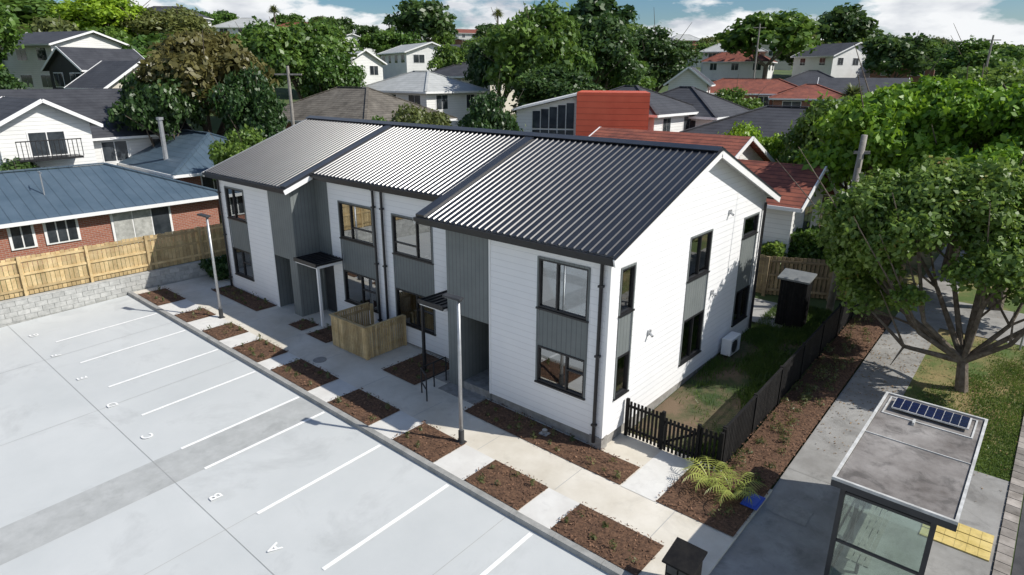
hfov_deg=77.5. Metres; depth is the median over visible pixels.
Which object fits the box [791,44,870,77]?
walls
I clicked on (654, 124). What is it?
walls
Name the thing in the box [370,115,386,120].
shrub tree
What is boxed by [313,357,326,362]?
manhole cover
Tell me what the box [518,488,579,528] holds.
slab
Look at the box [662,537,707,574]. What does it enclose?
letterbox bank
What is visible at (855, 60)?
window glass
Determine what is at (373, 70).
window glass
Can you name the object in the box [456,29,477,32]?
roof
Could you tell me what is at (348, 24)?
background tree
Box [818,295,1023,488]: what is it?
leaf litter
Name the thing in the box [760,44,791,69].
walls
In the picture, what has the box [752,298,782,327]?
patio pavement
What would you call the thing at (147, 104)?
broadleaf tree
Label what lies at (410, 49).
fascia
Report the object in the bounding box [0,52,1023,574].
ground terrain
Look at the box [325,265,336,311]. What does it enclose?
front doors
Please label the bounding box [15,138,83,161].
balcony
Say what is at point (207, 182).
window glass
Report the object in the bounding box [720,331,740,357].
air conditioner unit
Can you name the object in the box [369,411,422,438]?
slab
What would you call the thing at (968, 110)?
green tree
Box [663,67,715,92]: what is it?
white gabled cottage
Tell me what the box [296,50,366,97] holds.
broadleaf tree
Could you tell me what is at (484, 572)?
parking bay markings
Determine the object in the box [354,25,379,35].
background tree
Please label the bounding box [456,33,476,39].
walls
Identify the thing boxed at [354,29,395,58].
background tree
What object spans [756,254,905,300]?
timber boundary fence
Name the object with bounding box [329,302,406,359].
timber bin enclosure
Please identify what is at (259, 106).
broadleaf tree
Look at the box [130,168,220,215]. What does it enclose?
walls
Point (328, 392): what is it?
slab
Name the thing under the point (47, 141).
window frames
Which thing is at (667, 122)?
window glass
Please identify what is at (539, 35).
broadleaf tree
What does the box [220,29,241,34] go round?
window glass
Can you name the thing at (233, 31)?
walls
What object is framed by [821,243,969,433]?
street footpath
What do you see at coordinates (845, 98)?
broadleaf tree
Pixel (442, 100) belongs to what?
window glass
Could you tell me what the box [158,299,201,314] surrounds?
slab
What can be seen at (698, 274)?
window frames
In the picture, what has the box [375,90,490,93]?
fascia
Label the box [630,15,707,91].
broadleaf tree
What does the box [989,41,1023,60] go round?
background tree
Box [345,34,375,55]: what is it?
walls
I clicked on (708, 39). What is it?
background tree
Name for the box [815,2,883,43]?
broadleaf tree
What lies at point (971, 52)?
broadleaf tree
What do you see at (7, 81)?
background tree
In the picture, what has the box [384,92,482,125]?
walls
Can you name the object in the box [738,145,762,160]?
walls
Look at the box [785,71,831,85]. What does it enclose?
roof
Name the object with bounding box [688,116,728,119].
fascia
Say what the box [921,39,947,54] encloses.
background tree
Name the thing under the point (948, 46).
background tree
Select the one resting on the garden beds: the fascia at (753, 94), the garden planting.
the garden planting
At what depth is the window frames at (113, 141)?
39.61 m
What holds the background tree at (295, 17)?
on the ground terrain at (284, 96)
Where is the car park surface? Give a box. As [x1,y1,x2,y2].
[0,295,608,574]
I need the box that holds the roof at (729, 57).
[702,49,775,61]
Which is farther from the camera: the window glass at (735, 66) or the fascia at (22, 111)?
the window glass at (735, 66)
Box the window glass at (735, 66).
[710,63,773,70]
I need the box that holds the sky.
[54,0,1023,45]
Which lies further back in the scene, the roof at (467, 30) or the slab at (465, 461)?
the roof at (467, 30)
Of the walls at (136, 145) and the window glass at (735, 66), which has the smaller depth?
the walls at (136, 145)
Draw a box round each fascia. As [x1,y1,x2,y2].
[0,96,102,126]
[0,196,218,228]
[16,30,128,45]
[41,46,144,71]
[64,61,147,88]
[93,122,193,140]
[117,163,202,178]
[282,118,457,122]
[353,49,386,64]
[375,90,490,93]
[377,42,440,54]
[447,76,466,77]
[589,127,775,161]
[649,112,697,117]
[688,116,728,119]
[701,61,777,62]
[711,93,774,94]
[768,96,839,100]
[790,42,861,57]
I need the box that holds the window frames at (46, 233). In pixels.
[6,206,173,250]
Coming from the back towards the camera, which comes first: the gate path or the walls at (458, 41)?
the walls at (458, 41)
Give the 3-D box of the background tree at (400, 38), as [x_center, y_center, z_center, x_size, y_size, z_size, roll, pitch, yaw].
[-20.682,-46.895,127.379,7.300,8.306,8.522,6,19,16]
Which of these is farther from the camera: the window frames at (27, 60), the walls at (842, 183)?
the window frames at (27, 60)
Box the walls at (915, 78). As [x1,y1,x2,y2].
[870,58,934,82]
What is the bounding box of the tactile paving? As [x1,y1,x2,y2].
[919,523,993,561]
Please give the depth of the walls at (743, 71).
114.92 m
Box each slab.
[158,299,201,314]
[188,315,229,330]
[220,332,258,347]
[258,352,299,369]
[308,379,357,401]
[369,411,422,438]
[434,444,494,479]
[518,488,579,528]
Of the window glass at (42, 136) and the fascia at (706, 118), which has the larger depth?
the fascia at (706, 118)
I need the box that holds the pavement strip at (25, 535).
[0,397,325,564]
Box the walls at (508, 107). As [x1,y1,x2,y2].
[454,78,517,113]
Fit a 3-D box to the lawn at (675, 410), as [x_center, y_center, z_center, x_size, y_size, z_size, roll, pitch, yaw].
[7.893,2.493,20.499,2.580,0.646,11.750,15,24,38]
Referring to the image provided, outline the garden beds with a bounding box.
[138,285,891,574]
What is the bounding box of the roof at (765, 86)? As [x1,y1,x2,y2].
[710,79,796,93]
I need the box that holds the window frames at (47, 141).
[26,130,68,156]
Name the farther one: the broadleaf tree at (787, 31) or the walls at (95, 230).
the broadleaf tree at (787, 31)
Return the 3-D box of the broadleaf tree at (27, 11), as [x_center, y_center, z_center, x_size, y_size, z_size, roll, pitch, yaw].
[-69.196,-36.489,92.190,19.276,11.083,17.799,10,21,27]
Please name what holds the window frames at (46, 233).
attached to the walls at (95, 230)
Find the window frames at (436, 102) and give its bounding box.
[387,93,474,109]
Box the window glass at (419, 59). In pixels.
[382,55,424,62]
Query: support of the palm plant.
on the garden beds
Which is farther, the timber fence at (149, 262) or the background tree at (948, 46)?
the background tree at (948, 46)
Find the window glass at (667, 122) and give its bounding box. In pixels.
[663,116,690,130]
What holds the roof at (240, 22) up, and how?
on the walls at (233, 31)
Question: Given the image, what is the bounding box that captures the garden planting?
[148,286,874,561]
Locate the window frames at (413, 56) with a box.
[384,54,424,63]
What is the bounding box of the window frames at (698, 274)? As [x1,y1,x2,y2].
[225,187,758,400]
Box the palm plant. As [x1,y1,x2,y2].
[680,455,765,502]
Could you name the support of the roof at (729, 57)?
on the walls at (743, 71)
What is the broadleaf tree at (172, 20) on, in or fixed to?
on the ground terrain at (284, 96)
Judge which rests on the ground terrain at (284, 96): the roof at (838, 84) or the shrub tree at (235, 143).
the shrub tree at (235, 143)
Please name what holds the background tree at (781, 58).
on the ground terrain at (284, 96)
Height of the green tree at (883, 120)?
9.587 m
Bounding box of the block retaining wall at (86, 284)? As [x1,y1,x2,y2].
[0,256,220,324]
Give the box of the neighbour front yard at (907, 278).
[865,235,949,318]
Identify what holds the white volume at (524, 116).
on the ground terrain at (284, 96)
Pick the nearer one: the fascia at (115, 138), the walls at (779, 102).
the fascia at (115, 138)
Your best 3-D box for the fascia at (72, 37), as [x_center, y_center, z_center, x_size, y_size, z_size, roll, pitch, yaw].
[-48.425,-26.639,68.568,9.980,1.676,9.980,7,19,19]
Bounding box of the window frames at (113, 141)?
[100,137,159,162]
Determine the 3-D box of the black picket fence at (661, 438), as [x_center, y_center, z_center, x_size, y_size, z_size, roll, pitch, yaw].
[3.998,3.723,16.003,2.640,1.200,0.090,15,24,38]
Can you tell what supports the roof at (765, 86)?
on the walls at (753, 96)
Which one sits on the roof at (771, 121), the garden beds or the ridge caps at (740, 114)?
the ridge caps at (740, 114)
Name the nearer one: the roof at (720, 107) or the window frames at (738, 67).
the roof at (720, 107)
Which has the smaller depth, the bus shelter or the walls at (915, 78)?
the bus shelter
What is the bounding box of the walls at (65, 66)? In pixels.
[49,52,83,88]
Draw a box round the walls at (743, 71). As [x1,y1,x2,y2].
[702,62,774,79]
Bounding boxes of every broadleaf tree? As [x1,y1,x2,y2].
[0,0,80,28]
[0,2,32,63]
[45,0,153,37]
[106,59,209,146]
[111,3,222,39]
[130,27,279,136]
[204,60,289,138]
[220,15,303,84]
[239,16,363,98]
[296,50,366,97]
[381,0,456,41]
[426,35,482,70]
[456,67,525,130]
[462,38,512,111]
[478,0,602,98]
[509,62,605,120]
[562,0,639,29]
[571,14,645,89]
[623,22,645,58]
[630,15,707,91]
[711,8,820,77]
[776,90,863,227]
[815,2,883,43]
[836,57,940,174]
[856,31,946,77]
[924,23,1023,79]
[945,59,1023,91]
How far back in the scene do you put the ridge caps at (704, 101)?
49.27 m
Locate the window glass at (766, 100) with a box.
[759,97,768,105]
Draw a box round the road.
[1011,501,1023,574]
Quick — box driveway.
[940,302,1023,345]
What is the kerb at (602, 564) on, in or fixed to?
on the ground terrain at (284, 96)
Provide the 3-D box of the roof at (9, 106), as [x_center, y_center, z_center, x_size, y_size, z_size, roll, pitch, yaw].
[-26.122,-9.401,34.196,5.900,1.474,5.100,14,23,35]
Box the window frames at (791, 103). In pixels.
[772,101,801,107]
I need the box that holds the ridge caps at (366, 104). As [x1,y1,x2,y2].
[287,86,456,119]
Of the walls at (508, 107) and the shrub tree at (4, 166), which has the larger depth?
the walls at (508, 107)
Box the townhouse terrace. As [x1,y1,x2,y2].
[201,115,780,449]
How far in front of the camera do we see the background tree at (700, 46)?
153.63 m
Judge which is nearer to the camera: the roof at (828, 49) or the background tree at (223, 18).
the roof at (828, 49)
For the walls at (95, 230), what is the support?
on the ground terrain at (284, 96)
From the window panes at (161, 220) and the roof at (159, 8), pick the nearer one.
the window panes at (161, 220)
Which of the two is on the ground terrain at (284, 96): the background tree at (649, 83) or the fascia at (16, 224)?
the background tree at (649, 83)
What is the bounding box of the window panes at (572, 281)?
[227,189,755,393]
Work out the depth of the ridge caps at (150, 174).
33.09 m
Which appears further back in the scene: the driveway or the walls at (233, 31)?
the walls at (233, 31)
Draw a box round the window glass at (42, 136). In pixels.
[28,131,67,155]
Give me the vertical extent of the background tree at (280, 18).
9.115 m
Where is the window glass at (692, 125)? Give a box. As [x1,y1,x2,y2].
[690,120,695,127]
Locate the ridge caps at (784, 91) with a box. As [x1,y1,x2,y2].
[768,84,843,97]
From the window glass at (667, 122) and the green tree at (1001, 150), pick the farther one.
the window glass at (667, 122)
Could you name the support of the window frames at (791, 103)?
attached to the walls at (779, 102)
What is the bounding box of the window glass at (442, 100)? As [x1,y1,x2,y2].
[390,94,473,108]
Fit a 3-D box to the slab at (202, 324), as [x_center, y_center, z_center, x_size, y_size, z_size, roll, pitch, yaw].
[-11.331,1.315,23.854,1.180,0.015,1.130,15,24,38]
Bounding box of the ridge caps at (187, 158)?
[171,129,226,175]
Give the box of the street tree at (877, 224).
[776,147,1023,392]
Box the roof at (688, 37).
[671,35,699,39]
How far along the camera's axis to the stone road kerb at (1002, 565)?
13.69 m
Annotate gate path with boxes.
[621,450,693,501]
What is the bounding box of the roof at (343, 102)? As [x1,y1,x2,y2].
[280,87,454,121]
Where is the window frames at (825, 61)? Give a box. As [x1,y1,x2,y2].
[799,57,858,65]
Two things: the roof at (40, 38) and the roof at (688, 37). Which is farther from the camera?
the roof at (688, 37)
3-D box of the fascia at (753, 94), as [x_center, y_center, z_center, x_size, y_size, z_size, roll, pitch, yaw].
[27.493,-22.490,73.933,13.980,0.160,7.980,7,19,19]
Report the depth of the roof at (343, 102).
49.18 m
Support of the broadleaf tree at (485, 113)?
on the ground terrain at (284, 96)
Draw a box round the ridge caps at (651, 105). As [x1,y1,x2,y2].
[608,85,692,114]
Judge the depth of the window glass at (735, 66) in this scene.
114.36 m
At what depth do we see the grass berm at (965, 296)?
25.06 m
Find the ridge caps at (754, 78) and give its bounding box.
[713,78,796,85]
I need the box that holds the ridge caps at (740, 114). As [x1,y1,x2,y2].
[679,105,815,131]
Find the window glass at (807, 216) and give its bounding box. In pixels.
[802,204,812,230]
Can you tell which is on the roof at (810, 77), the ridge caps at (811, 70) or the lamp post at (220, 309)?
the ridge caps at (811, 70)
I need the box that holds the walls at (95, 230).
[0,199,219,270]
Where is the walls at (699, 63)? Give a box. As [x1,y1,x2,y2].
[688,57,701,66]
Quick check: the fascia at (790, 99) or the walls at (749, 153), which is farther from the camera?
the fascia at (790, 99)
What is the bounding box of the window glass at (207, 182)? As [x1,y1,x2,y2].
[143,171,216,188]
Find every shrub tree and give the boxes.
[0,156,51,172]
[208,124,266,180]
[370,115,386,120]
[388,103,451,125]
[714,79,764,109]
[718,120,790,162]
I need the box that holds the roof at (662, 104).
[611,86,697,114]
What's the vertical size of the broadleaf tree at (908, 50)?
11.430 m
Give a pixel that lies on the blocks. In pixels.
(110, 291)
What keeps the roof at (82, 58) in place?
on the walls at (65, 66)
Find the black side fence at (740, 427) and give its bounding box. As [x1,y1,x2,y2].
[721,299,857,469]
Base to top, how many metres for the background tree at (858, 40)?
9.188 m
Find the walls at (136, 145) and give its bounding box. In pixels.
[93,137,157,167]
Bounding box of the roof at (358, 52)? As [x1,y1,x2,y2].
[344,49,385,64]
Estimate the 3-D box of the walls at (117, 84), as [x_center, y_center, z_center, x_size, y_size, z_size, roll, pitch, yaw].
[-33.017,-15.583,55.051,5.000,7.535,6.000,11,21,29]
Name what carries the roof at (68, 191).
on the walls at (95, 230)
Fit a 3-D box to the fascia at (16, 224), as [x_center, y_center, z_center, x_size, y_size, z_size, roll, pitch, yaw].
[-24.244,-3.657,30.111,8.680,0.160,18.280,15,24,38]
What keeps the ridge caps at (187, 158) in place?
on the roof at (181, 146)
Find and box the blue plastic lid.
[740,493,765,510]
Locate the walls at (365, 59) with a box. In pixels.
[350,51,382,85]
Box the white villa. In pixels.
[699,43,767,72]
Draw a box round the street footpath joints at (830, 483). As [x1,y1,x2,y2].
[750,260,993,574]
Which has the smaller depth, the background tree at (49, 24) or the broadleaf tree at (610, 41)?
the broadleaf tree at (610, 41)
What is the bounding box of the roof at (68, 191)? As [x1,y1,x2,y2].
[0,164,217,224]
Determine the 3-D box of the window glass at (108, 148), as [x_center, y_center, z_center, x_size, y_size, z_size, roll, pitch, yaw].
[-28.659,-8.239,43.004,10.090,3.750,9.090,14,23,35]
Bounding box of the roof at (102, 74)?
[65,60,139,88]
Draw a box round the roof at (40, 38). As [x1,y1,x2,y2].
[18,31,125,45]
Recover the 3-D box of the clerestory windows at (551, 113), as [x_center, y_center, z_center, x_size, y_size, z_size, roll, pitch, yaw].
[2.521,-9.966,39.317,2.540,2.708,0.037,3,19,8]
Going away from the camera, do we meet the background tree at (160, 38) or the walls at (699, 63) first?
the background tree at (160, 38)
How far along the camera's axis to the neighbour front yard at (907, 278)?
28.14 m
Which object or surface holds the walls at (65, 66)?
on the ground terrain at (284, 96)
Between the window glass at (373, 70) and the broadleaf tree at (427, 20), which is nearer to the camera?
the window glass at (373, 70)
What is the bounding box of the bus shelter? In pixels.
[824,392,987,574]
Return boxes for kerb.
[128,291,630,574]
[992,416,1023,574]
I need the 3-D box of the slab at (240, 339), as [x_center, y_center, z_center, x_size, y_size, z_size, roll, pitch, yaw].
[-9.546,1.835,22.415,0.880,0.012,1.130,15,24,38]
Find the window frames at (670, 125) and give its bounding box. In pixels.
[662,115,689,130]
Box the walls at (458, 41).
[443,39,465,44]
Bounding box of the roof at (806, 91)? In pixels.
[769,84,842,98]
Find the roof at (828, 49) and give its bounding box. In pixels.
[791,42,861,56]
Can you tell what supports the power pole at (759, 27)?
on the ground terrain at (284, 96)
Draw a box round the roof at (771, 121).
[684,106,809,137]
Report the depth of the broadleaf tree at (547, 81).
48.08 m
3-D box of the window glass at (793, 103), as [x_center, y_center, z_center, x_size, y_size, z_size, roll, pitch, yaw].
[31.013,-18.925,66.820,7.090,1.150,6.090,7,19,19]
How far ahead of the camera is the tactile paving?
13.12 m
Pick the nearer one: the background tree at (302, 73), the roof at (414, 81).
the roof at (414, 81)
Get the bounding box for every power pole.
[274,66,301,125]
[753,24,765,77]
[826,135,869,310]
[984,35,1000,69]
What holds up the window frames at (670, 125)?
attached to the walls at (654, 124)
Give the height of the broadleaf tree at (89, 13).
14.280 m
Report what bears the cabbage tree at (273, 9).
on the ground terrain at (284, 96)
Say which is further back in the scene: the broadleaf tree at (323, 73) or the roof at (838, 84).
the roof at (838, 84)
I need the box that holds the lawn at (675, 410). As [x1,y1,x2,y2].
[631,309,826,464]
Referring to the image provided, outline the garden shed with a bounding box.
[775,268,816,328]
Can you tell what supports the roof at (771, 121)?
on the walls at (842, 183)
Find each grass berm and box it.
[904,329,1023,481]
[958,275,1023,313]
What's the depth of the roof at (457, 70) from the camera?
73.69 m
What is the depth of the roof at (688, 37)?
254.92 m
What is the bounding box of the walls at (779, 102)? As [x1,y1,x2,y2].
[773,100,830,107]
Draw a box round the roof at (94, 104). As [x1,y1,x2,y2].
[0,88,191,138]
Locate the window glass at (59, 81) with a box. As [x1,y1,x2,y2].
[53,73,80,86]
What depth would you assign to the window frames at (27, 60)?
65.13 m
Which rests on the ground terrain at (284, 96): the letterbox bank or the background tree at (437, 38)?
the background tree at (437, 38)
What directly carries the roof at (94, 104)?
on the walls at (136, 145)
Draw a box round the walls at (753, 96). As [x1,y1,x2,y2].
[713,94,771,106]
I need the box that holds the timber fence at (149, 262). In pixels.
[0,223,225,299]
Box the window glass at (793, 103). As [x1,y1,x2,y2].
[772,100,824,107]
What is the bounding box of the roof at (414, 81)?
[364,71,489,91]
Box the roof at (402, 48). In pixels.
[378,42,435,53]
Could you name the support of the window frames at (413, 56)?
attached to the walls at (393, 69)
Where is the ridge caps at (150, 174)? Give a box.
[0,162,217,191]
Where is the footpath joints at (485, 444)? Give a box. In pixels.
[194,290,674,534]
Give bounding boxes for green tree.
[793,43,980,196]
[864,63,1023,273]
[949,141,1023,310]
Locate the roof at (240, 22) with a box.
[212,18,273,26]
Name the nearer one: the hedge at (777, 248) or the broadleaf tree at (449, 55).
the hedge at (777, 248)
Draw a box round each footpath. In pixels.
[134,275,771,574]
[709,421,1009,574]
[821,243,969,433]
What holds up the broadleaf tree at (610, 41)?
on the ground terrain at (284, 96)
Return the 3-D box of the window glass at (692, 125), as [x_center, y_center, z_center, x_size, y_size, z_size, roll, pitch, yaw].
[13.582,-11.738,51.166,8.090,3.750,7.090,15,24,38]
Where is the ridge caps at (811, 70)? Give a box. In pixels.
[784,70,834,79]
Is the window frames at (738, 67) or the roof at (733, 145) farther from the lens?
the window frames at (738, 67)
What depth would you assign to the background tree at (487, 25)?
241.24 m
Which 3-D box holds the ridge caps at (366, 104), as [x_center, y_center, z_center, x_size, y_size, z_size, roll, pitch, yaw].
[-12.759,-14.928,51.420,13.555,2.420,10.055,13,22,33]
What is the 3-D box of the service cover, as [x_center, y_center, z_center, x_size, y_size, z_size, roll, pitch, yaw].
[6.165,4.941,14.024,0.700,0.003,0.600,15,24,38]
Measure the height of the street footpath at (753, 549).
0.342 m
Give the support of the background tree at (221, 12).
on the ground terrain at (284, 96)
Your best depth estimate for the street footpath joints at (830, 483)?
13.61 m
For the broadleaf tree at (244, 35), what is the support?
on the ground terrain at (284, 96)
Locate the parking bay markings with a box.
[29,313,532,574]
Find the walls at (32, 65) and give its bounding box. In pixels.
[0,33,124,88]
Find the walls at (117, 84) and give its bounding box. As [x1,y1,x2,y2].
[109,65,146,87]
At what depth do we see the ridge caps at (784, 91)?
65.39 m
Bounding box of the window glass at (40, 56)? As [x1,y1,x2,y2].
[0,48,51,86]
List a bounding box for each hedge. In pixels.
[198,254,229,280]
[757,240,786,285]
[784,224,903,305]
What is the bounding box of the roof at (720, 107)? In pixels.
[663,87,748,117]
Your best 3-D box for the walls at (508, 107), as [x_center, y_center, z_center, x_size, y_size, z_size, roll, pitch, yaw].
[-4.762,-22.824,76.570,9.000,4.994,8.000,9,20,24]
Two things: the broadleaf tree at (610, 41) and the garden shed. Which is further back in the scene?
the broadleaf tree at (610, 41)
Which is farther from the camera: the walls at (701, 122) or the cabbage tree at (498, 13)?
the cabbage tree at (498, 13)
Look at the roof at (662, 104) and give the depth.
45.61 m
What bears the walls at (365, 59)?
on the ground terrain at (284, 96)
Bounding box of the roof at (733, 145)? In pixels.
[591,127,770,161]
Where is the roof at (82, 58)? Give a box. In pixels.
[43,46,144,70]
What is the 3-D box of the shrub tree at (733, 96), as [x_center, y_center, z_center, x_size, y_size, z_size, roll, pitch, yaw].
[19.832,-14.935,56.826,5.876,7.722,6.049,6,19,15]
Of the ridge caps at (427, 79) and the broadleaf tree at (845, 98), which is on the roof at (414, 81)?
the ridge caps at (427, 79)
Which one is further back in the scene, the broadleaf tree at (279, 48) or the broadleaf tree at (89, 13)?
the broadleaf tree at (89, 13)
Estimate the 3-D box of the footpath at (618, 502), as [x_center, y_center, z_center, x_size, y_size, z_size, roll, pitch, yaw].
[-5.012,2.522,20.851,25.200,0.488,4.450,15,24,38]
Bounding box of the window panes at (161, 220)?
[10,206,171,248]
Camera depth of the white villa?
118.31 m
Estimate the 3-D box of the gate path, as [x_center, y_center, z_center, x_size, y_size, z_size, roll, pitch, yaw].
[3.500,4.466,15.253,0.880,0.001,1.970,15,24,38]
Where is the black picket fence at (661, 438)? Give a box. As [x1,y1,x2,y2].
[624,398,724,472]
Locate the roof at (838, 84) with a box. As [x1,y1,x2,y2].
[818,77,909,94]
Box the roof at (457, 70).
[432,62,468,75]
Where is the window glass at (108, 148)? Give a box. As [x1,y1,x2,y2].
[101,139,159,161]
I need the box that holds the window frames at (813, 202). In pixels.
[801,202,813,227]
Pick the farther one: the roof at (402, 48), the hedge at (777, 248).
the roof at (402, 48)
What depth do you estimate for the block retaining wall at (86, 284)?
25.87 m
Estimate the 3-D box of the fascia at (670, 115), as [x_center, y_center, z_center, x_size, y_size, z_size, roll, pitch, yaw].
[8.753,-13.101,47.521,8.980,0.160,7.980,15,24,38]
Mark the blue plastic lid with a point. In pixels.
(756, 503)
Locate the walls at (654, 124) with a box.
[648,115,686,131]
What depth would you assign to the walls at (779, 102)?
64.47 m
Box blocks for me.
[0,263,207,327]
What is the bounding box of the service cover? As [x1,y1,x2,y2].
[772,499,812,525]
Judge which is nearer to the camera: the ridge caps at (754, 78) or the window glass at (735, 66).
the ridge caps at (754, 78)
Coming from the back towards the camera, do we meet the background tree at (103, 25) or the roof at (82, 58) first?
the background tree at (103, 25)
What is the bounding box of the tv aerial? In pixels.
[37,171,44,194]
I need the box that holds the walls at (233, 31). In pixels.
[215,28,237,34]
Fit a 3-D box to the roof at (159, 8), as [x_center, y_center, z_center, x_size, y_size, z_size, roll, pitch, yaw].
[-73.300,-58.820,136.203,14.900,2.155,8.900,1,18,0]
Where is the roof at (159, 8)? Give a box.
[147,6,210,18]
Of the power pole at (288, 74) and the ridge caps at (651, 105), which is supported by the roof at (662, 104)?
the ridge caps at (651, 105)
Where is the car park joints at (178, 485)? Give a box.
[3,322,503,574]
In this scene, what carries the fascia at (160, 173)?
attached to the roof at (181, 146)
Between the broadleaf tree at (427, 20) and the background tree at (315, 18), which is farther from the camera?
the background tree at (315, 18)
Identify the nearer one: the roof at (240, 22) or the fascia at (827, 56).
the fascia at (827, 56)
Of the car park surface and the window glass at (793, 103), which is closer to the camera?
the car park surface
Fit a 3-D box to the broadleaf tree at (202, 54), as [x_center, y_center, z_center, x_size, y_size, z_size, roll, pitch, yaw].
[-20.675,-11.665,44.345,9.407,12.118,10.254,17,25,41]
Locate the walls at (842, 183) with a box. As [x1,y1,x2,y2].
[788,143,865,218]
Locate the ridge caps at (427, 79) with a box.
[363,71,488,91]
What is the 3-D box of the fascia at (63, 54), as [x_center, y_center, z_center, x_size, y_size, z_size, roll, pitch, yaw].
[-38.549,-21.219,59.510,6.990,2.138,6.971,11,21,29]
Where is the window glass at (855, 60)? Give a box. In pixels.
[800,58,858,64]
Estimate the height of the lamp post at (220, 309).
3.999 m
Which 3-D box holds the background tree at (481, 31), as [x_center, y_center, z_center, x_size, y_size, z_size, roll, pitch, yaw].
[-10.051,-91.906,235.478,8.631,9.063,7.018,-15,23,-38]
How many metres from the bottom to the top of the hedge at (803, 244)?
2.814 m
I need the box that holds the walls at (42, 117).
[0,103,96,169]
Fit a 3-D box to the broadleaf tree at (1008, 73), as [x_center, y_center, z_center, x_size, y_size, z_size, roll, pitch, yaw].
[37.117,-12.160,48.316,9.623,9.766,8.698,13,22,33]
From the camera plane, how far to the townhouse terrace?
18.80 m
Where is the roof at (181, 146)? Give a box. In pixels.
[118,130,226,174]
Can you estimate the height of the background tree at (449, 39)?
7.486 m
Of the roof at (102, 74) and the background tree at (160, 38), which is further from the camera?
the background tree at (160, 38)
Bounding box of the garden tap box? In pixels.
[539,428,550,436]
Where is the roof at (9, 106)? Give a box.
[0,96,97,125]
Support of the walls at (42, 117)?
on the ground terrain at (284, 96)
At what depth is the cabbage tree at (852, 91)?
49.14 m
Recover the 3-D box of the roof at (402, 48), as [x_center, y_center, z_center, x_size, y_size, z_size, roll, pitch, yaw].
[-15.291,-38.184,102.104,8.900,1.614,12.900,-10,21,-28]
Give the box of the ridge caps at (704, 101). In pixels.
[662,86,750,117]
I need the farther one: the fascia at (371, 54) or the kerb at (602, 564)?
the fascia at (371, 54)
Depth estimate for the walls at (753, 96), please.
70.65 m
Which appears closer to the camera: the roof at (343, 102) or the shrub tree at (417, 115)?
the shrub tree at (417, 115)
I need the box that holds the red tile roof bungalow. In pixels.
[738,159,837,286]
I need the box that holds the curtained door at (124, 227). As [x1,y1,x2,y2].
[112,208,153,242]
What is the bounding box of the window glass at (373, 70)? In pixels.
[358,66,377,74]
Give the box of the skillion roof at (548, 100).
[512,93,576,109]
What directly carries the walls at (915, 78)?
on the ground terrain at (284, 96)
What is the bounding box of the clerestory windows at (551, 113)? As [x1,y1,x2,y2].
[532,103,573,134]
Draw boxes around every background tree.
[0,47,32,88]
[14,16,80,35]
[85,25,135,42]
[94,22,117,28]
[121,31,172,57]
[147,32,175,50]
[205,11,239,31]
[216,10,227,14]
[268,13,291,24]
[280,70,303,89]
[287,13,306,21]
[307,15,324,22]
[324,16,361,34]
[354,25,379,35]
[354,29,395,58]
[391,30,425,46]
[433,30,448,40]
[437,34,454,44]
[444,28,460,37]
[475,23,494,28]
[475,25,488,37]
[591,52,660,90]
[694,36,719,44]
[696,42,716,55]
[773,50,792,62]
[784,32,825,65]
[842,37,868,42]
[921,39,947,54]
[930,36,952,47]
[932,38,952,49]
[947,65,991,77]
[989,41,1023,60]
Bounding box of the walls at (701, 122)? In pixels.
[693,119,715,125]
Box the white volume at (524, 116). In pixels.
[517,96,576,134]
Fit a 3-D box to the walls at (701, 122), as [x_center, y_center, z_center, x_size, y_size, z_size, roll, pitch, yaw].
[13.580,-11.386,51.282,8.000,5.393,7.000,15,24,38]
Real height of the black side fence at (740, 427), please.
1.924 m
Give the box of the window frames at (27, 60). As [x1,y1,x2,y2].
[2,47,52,87]
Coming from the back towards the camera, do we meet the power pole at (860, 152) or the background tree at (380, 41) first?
the background tree at (380, 41)
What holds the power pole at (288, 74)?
on the ground terrain at (284, 96)
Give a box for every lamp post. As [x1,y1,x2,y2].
[197,213,224,318]
[442,293,466,444]
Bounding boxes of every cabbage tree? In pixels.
[267,5,279,25]
[490,7,502,24]
[836,83,868,99]
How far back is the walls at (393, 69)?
97.43 m
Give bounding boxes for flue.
[156,117,167,159]
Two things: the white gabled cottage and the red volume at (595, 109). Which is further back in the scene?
the white gabled cottage
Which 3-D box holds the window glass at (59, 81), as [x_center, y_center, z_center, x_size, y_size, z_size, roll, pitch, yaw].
[-38.567,-18.301,60.476,6.090,3.750,6.090,11,21,29]
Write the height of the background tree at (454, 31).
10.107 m
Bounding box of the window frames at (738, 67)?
[709,63,773,70]
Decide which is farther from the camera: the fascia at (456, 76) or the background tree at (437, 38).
the background tree at (437, 38)
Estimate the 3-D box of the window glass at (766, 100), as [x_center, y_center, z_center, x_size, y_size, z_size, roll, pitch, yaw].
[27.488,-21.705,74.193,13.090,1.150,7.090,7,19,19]
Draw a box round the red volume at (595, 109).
[576,90,649,135]
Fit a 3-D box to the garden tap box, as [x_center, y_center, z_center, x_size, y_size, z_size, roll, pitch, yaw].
[0.862,3.834,16.851,0.240,0.180,0.200,15,24,38]
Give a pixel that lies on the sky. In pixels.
(1004, 19)
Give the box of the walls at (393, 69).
[381,43,439,79]

